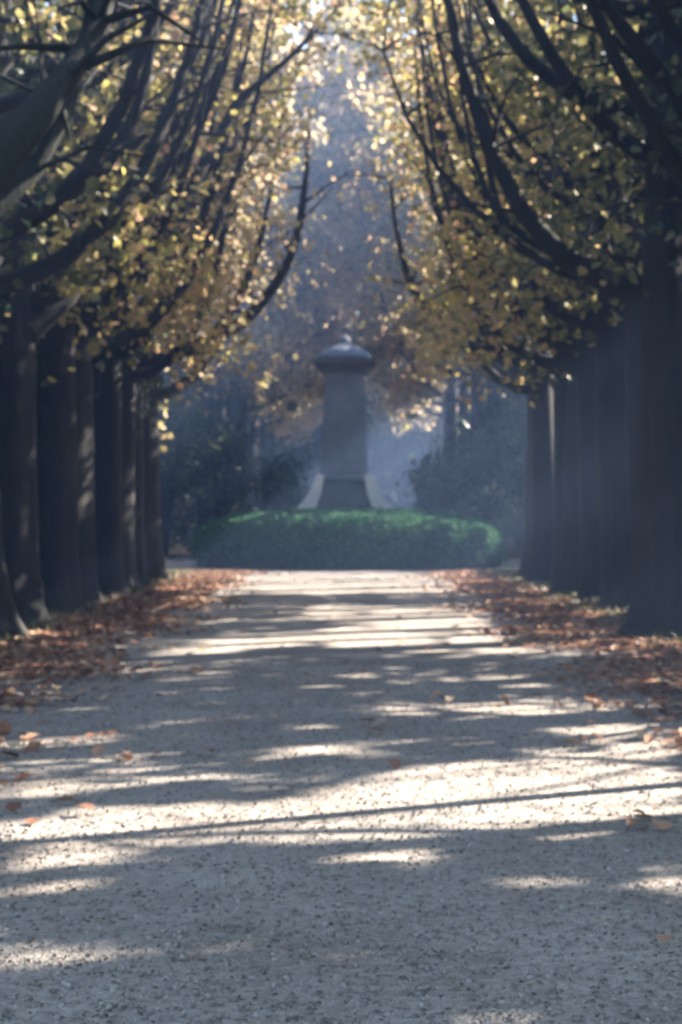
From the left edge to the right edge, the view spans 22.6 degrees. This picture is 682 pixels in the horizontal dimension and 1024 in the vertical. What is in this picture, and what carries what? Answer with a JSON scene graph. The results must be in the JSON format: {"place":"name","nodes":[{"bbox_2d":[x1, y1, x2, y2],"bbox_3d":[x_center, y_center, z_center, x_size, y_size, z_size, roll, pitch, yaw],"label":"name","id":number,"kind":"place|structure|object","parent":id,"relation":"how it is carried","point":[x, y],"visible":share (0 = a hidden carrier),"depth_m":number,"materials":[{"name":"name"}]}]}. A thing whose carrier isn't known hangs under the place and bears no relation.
{"place":"outdoors","nodes":[
{"label":"outdoors","id":0,"kind":"place"},
{"bbox_2d":[36,0,604,420],"label":"sky","id":1,"kind":"structure","parent":0,"point":[294,32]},
{"bbox_2d":[0,559,681,1023],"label":"path","id":2,"kind":"structure","parent":0,"point":[362,627],"depth_m":8.92,"materials":[{"name":"beige gravel"}]},
{"bbox_2d":[296,336,392,512],"bbox_3d":[0.102,-1.848,51.601,4.600,6.960,4.600,0,0,0],"label":"stone monument","id":3,"kind":"object","parent":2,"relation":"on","point":[344,479],"visible":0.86,"depth_m":50.93,"materials":[{"name":"grey stone"}]},
{"bbox_2d":[16,533,681,656],"bbox_3d":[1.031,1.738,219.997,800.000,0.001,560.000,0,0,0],"label":"ground","id":4,"kind":"structure","parent":0,"point":[177,551],"depth_m":65.91,"materials":[{"name":"brown soil"}]},
{"bbox_2d":[0,86,68,343],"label":"woodland tree","id":5,"kind":"object","parent":4,"relation":"on","point":[8,309],"visible":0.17,"depth_m":23.55,"materials":[{"name":"yellow plant"}]},
{"bbox_2d":[0,6,70,304],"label":"woodland tree","id":6,"kind":"object","parent":4,"relation":"on","point":[4,87],"visible":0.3,"depth_m":20.91,"materials":[{"name":"yellow plant"}]},
{"bbox_2d":[0,0,148,300],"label":"avenue tree","id":7,"kind":"object","parent":4,"relation":"on","point":[31,171],"visible":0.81,"depth_m":16.44,"materials":[{"name":"brown plant"}]},
{"bbox_2d":[0,0,161,257],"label":"avenue tree","id":8,"kind":"object","parent":4,"relation":"on","point":[68,186],"visible":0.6,"depth_m":18.66,"materials":[{"name":"brown plant"}]},
{"bbox_2d":[34,78,152,398],"bbox_3d":[-7.068,-4.354,30.329,6.849,12.146,7.339,0,0,-36],"label":"woodland tree","id":9,"kind":"object","parent":4,"relation":"on","point":[101,367],"visible":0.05,"depth_m":30.70,"materials":[{"name":"yellow plant"}]},
{"bbox_2d":[34,10,171,386],"bbox_3d":[-6.499,-3.627,27.365,6.649,10.689,6.894,0,0,43],"label":"woodland tree","id":10,"kind":"object","parent":4,"relation":"on","point":[44,383],"visible":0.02,"depth_m":27.16,"materials":[{"name":"yellow plant"}]},
{"bbox_2d":[0,0,222,194],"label":"avenue tree","id":11,"kind":"object","parent":4,"relation":"on","point":[26,123],"visible":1,"depth_m":14.62,"materials":[{"name":"brown plant"}]},
{"bbox_2d":[36,374,196,412],"bbox_3d":[-6.847,-3.600,39.813,7.226,10.650,5.721,0,0,43],"label":"woodland tree","id":12,"kind":"object","parent":4,"relation":"on","point":[159,379],"depth_m":39.39,"materials":[{"name":"yellow plant"}]},
{"bbox_2d":[0,0,252,626],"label":"avenue tree","id":13,"kind":"object","parent":4,"relation":"on","point":[36,315],"visible":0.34,"depth_m":24.20,"materials":[{"name":"brown plant"}]},
{"bbox_2d":[135,328,163,437],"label":"woodland tree","id":14,"kind":"object","parent":4,"relation":"on","point":[143,412],"depth_m":37.33,"materials":[{"name":"green plant"}]},
{"bbox_2d":[0,0,301,640],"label":"avenue tree","id":15,"kind":"object","parent":4,"relation":"on","point":[61,260],"visible":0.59,"depth_m":21.86,"materials":[{"name":"brown plant"}]},
{"bbox_2d":[34,0,298,615],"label":"avenue tree","id":16,"kind":"object","parent":4,"relation":"on","point":[56,435],"visible":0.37,"depth_m":26.73,"materials":[{"name":"brown plant"}]},
{"bbox_2d":[158,400,174,452],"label":"woodland tree","id":17,"kind":"object","parent":4,"relation":"on","point":[163,449],"depth_m":47.43,"materials":[{"name":"yellow plant"}]},
{"bbox_2d":[159,226,193,415],"bbox_3d":[-7.141,-5.846,60.930,10.124,15.169,8.393,0,0,42],"label":"circle tree","id":18,"kind":"object","parent":4,"relation":"on","point":[175,399],"visible":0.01,"depth_m":63.53,"materials":[{"name":"yellow plant"}]},
{"bbox_2d":[165,360,194,546],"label":"woodland tree","id":19,"kind":"object","parent":4,"relation":"on","point":[166,515],"depth_m":81.78,"materials":[{"name":"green plant"}]},
{"bbox_2d":[35,0,326,590],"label":"avenue tree","id":20,"kind":"object","parent":4,"relation":"on","point":[132,377],"visible":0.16,"depth_m":34.60,"materials":[{"name":"yellow plant"}]},
{"bbox_2d":[166,338,195,403],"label":"woodland tree","id":21,"kind":"object","parent":4,"relation":"on","point":[188,388],"depth_m":67.15,"materials":[{"name":"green plant"}]},
{"bbox_2d":[36,0,328,596],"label":"avenue tree","id":22,"kind":"object","parent":4,"relation":"on","point":[107,416],"visible":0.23,"depth_m":31.86,"materials":[{"name":"yellow plant"}]},
{"bbox_2d":[158,319,210,431],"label":"woodland tree","id":23,"kind":"object","parent":4,"relation":"on","point":[166,377],"visible":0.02,"depth_m":59.35,"materials":[{"name":"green plant"}]},
{"bbox_2d":[159,366,211,506],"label":"woodland tree","id":24,"kind":"object","parent":4,"relation":"on","point":[181,407],"depth_m":69.25,"materials":[{"name":"green plant"}]},
{"bbox_2d":[160,321,216,385],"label":"woodland tree","id":25,"kind":"object","parent":4,"relation":"on","point":[178,361],"depth_m":60.26,"materials":[{"name":"yellow plant"}]},
{"bbox_2d":[159,390,218,557],"bbox_3d":[-6.303,-1.512,61.516,3.750,6.415,3.463,0,0,0],"label":"shrub","id":26,"kind":"object","parent":4,"relation":"on","point":[176,458],"visible":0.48,"depth_m":61.14,"materials":[{"name":"green plant"}]},
{"bbox_2d":[37,0,362,584],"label":"avenue tree","id":27,"kind":"object","parent":4,"relation":"on","point":[140,544],"visible":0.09,"depth_m":36.86,"materials":[{"name":"yellow plant"}]},
{"bbox_2d":[169,360,245,454],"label":"woodland tree","id":28,"kind":"object","parent":4,"relation":"on","point":[241,420],"visible":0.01,"depth_m":76.51,"materials":[{"name":"green plant"}]},
{"bbox_2d":[174,404,258,552],"bbox_3d":[-4.744,-1.164,62.833,3.078,5.725,3.980,0,0,24],"label":"shrub","id":29,"kind":"object","parent":4,"relation":"on","point":[223,472],"visible":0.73,"depth_m":62.52,"materials":[{"name":"green plant"}]},
{"bbox_2d":[36,0,436,604],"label":"avenue tree","id":30,"kind":"object","parent":4,"relation":"on","point":[87,556],"visible":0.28,"depth_m":30.19,"materials":[{"name":"brown plant"}]},
{"bbox_2d":[178,209,358,511],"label":"tree","id":31,"kind":"object","parent":4,"relation":"on","point":[241,403],"visible":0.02,"depth_m":79.96,"materials":[{"name":"brown plant"}]},
{"bbox_2d":[144,0,398,581],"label":"avenue tree","id":32,"kind":"object","parent":4,"relation":"on","point":[156,564],"visible":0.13,"depth_m":39.22,"materials":[{"name":"yellow plant"}]},
{"bbox_2d":[172,0,372,555],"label":"tree","id":33,"kind":"object","parent":4,"relation":"on","point":[319,123],"visible":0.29,"depth_m":62.32,"materials":[{"name":"yellow plant"}]},
{"bbox_2d":[193,69,364,485],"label":"tree","id":34,"kind":"object","parent":4,"relation":"on","point":[263,382],"visible":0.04,"depth_m":70.45,"materials":[{"name":"yellow plant"}]},
{"bbox_2d":[237,438,321,512],"bbox_3d":[-2.157,-0.532,61.548,3.092,4.460,4.018,0,0,0],"label":"shrub","id":35,"kind":"object","parent":4,"relation":"on","point":[276,489],"visible":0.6,"depth_m":61.15,"materials":[{"name":"green plant"}]},
{"bbox_2d":[202,38,361,515],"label":"tree","id":36,"kind":"object","parent":4,"relation":"on","point":[304,296],"visible":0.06,"depth_m":66.06,"materials":[{"name":"yellow plant"}]},
{"bbox_2d":[248,399,323,471],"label":"tree","id":37,"kind":"object","parent":4,"relation":"on","point":[272,439],"visible":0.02,"depth_m":116.46,"materials":[{"name":"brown plant"}]},
{"bbox_2d":[225,266,352,437],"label":"tree","id":38,"kind":"object","parent":4,"relation":"on","point":[275,412],"depth_m":91.59,"materials":[{"name":"brown plant"}]},
{"bbox_2d":[226,141,371,513],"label":"tree","id":39,"kind":"object","parent":4,"relation":"on","point":[327,334],"visible":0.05,"depth_m":75.89,"materials":[{"name":"yellow plant"}]},
{"bbox_2d":[248,284,361,510],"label":"tree","id":40,"kind":"object","parent":4,"relation":"on","point":[252,453],"visible":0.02,"depth_m":95.66,"materials":[{"name":"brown plant"}]},
{"bbox_2d":[257,271,353,509],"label":"tree","id":41,"kind":"object","parent":4,"relation":"on","point":[278,426],"visible":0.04,"depth_m":103.38,"materials":[{"name":"brown plant"}]},
{"bbox_2d":[259,301,355,471],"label":"tree","id":42,"kind":"object","parent":4,"relation":"on","point":[314,417],"visible":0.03,"depth_m":108.98,"materials":[{"name":"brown plant"}]},
{"bbox_2d":[247,261,368,477],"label":"tree","id":43,"kind":"object","parent":4,"relation":"on","point":[357,305],"visible":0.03,"depth_m":84.35,"materials":[{"name":"brown plant"}]},
{"bbox_2d":[94,90,525,548],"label":"woods","id":44,"kind":"object","parent":4,"relation":"on","point":[389,460],"visible":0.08,"depth_m":127.11,"materials":[{"name":"grey plant"}]},
{"bbox_2d":[0,557,681,942],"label":"fallen leaves","id":45,"kind":"object","parent":4,"relation":"on","point":[38,655],"visible":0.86,"depth_m":20.57,"materials":[{"name":"brown plant"}]},
{"bbox_2d":[0,567,681,661],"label":"fallen leaves","id":46,"kind":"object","parent":4,"relation":"on","point":[503,573],"depth_m":28.41,"materials":[{"name":"brown plant"}]},
{"bbox_2d":[189,506,508,570],"bbox_3d":[0.235,0.746,51.193,9.603,1.873,8.439,0,0,0],"label":"round hedge","id":47,"kind":"object","parent":4,"relation":"on","point":[373,538],"visible":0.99,"depth_m":47.81,"materials":[{"name":"green plant"}]},
{"bbox_2d":[345,315,428,505],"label":"tree","id":48,"kind":"object","parent":4,"relation":"on","point":[385,420],"visible":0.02,"depth_m":117.10,"materials":[{"name":"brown plant"}]},
{"bbox_2d":[334,213,445,418],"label":"tree","id":49,"kind":"object","parent":4,"relation":"on","point":[430,412],"depth_m":88.19,"materials":[{"name":"brown plant"}]},
{"bbox_2d":[301,39,486,517],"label":"tree","id":50,"kind":"object","parent":4,"relation":"on","point":[366,182],"visible":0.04,"depth_m":70.48,"materials":[{"name":"yellow plant"}]},
{"bbox_2d":[337,214,456,493],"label":"tree","id":51,"kind":"object","parent":4,"relation":"on","point":[451,411],"visible":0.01,"depth_m":79.75,"materials":[{"name":"brown plant"}]},
{"bbox_2d":[347,211,446,457],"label":"tree","id":52,"kind":"object","parent":4,"relation":"on","point":[388,380],"visible":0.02,"depth_m":85.00,"materials":[{"name":"brown plant"}]},
{"bbox_2d":[356,285,442,464],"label":"tree","id":53,"kind":"object","parent":4,"relation":"on","point":[436,425],"visible":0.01,"depth_m":101.05,"materials":[{"name":"orange plant"}]},
{"bbox_2d":[334,138,470,497],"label":"tree","id":54,"kind":"object","parent":4,"relation":"on","point":[419,390],"visible":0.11,"depth_m":74.39,"materials":[{"name":"brown plant"}]},
{"bbox_2d":[346,246,469,457],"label":"tree","id":55,"kind":"object","parent":4,"relation":"on","point":[400,408],"depth_m":95.93,"materials":[{"name":"brown plant"}]},
{"bbox_2d":[352,284,469,470],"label":"tree","id":56,"kind":"object","parent":4,"relation":"on","point":[403,421],"visible":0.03,"depth_m":108.77,"materials":[{"name":"orange plant"}]},
{"bbox_2d":[320,46,518,516],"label":"tree","id":57,"kind":"object","parent":4,"relation":"on","point":[356,267],"visible":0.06,"depth_m":66.24,"materials":[{"name":"yellow plant"}]},
{"bbox_2d":[313,0,551,526],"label":"tree","id":58,"kind":"object","parent":4,"relation":"on","point":[362,130],"visible":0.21,"depth_m":61.92,"materials":[{"name":"yellow plant"}]},
{"bbox_2d":[319,3,551,578],"bbox_3d":[3.570,-6.236,41.123,8.161,15.924,8.153,0,0,0],"label":"avenue tree","id":59,"kind":"object","parent":4,"relation":"on","point":[512,373],"visible":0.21,"depth_m":40.43,"materials":[{"name":"yellow plant"}]},
{"bbox_2d":[396,435,487,516],"bbox_3d":[3.634,-0.554,61.482,3.417,4.510,2.869,0,0,-34],"label":"shrub","id":60,"kind":"object","parent":4,"relation":"on","point":[433,489],"visible":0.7,"depth_m":61.02,"materials":[{"name":"green plant"}]},
{"bbox_2d":[318,0,612,583],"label":"avenue tree","id":61,"kind":"object","parent":4,"relation":"on","point":[541,498],"visible":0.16,"depth_m":37.94,"materials":[{"name":"yellow plant"}]},
{"bbox_2d":[338,0,605,595],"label":"avenue tree","id":62,"kind":"object","parent":4,"relation":"on","point":[566,578],"visible":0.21,"depth_m":33.15,"materials":[{"name":"yellow plant"}]},
{"bbox_2d":[433,406,526,538],"bbox_3d":[4.961,-1.106,62.729,3.534,5.605,3.590,0,0,-42],"label":"shrub","id":63,"kind":"object","parent":4,"relation":"on","point":[475,452],"visible":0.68,"depth_m":62.17,"materials":[{"name":"green plant"}]},
{"bbox_2d":[447,368,524,522],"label":"woodland tree","id":64,"kind":"object","parent":4,"relation":"on","point":[464,395],"visible":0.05,"depth_m":69.03,"materials":[{"name":"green plant"}]},
{"bbox_2d":[342,0,632,602],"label":"avenue tree","id":65,"kind":"object","parent":4,"relation":"on","point":[590,568],"visible":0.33,"depth_m":30.25,"materials":[{"name":"yellow plant"}]},
{"bbox_2d":[306,0,678,575],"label":"avenue tree","id":66,"kind":"object","parent":4,"relation":"on","point":[627,263],"visible":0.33,"depth_m":24.91,"materials":[{"name":"brown plant"}]},
{"bbox_2d":[469,385,522,515],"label":"woodland tree","id":67,"kind":"object","parent":4,"relation":"on","point":[510,497],"visible":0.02,"depth_m":74.93,"materials":[{"name":"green plant"}]},
{"bbox_2d":[384,3,609,586],"bbox_3d":[3.843,-7.265,36.057,6.995,17.976,7.436,0,0,0],"label":"avenue tree","id":68,"kind":"object","parent":4,"relation":"on","point":[559,385],"visible":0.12,"depth_m":35.51,"materials":[{"name":"yellow plant"}]},
{"bbox_2d":[474,318,526,498],"bbox_3d":[8.275,-5.450,61.013,9.592,14.376,10.561,0,0,0],"label":"circle tree","id":69,"kind":"object","parent":4,"relation":"on","point":[503,469],"visible":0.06,"depth_m":61.48,"materials":[{"name":"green plant"}]},
{"bbox_2d":[500,366,526,413],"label":"woodland tree","id":70,"kind":"object","parent":4,"relation":"on","point":[522,405],"depth_m":65.89,"materials":[{"name":"grey plant"}]},
{"bbox_2d":[506,331,526,461],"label":"woodland tree","id":71,"kind":"object","parent":4,"relation":"on","point":[522,427],"depth_m":59.83,"materials":[{"name":"grey plant"}]},
{"bbox_2d":[391,0,646,611],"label":"avenue tree","id":72,"kind":"object","parent":4,"relation":"on","point":[612,480],"visible":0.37,"depth_m":27.35,"materials":[{"name":"brown plant"}]},
{"bbox_2d":[414,0,681,640],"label":"avenue tree","id":73,"kind":"object","parent":4,"relation":"on","point":[655,600],"visible":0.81,"depth_m":21.61,"materials":[{"name":"brown plant"}]},
{"bbox_2d":[537,42,638,247],"bbox_3d":[8.325,-5.512,35.577,7.888,14.468,7.330,0,0,-26],"label":"woodland tree","id":74,"kind":"object","parent":4,"relation":"on","point":[563,186],"visible":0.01,"depth_m":35.42,"materials":[{"name":"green plant"}]},
{"bbox_2d":[547,0,681,266],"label":"avenue tree","id":75,"kind":"object","parent":4,"relation":"on","point":[636,50],"visible":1,"depth_m":17.15,"materials":[{"name":"brown plant"}]}
]}

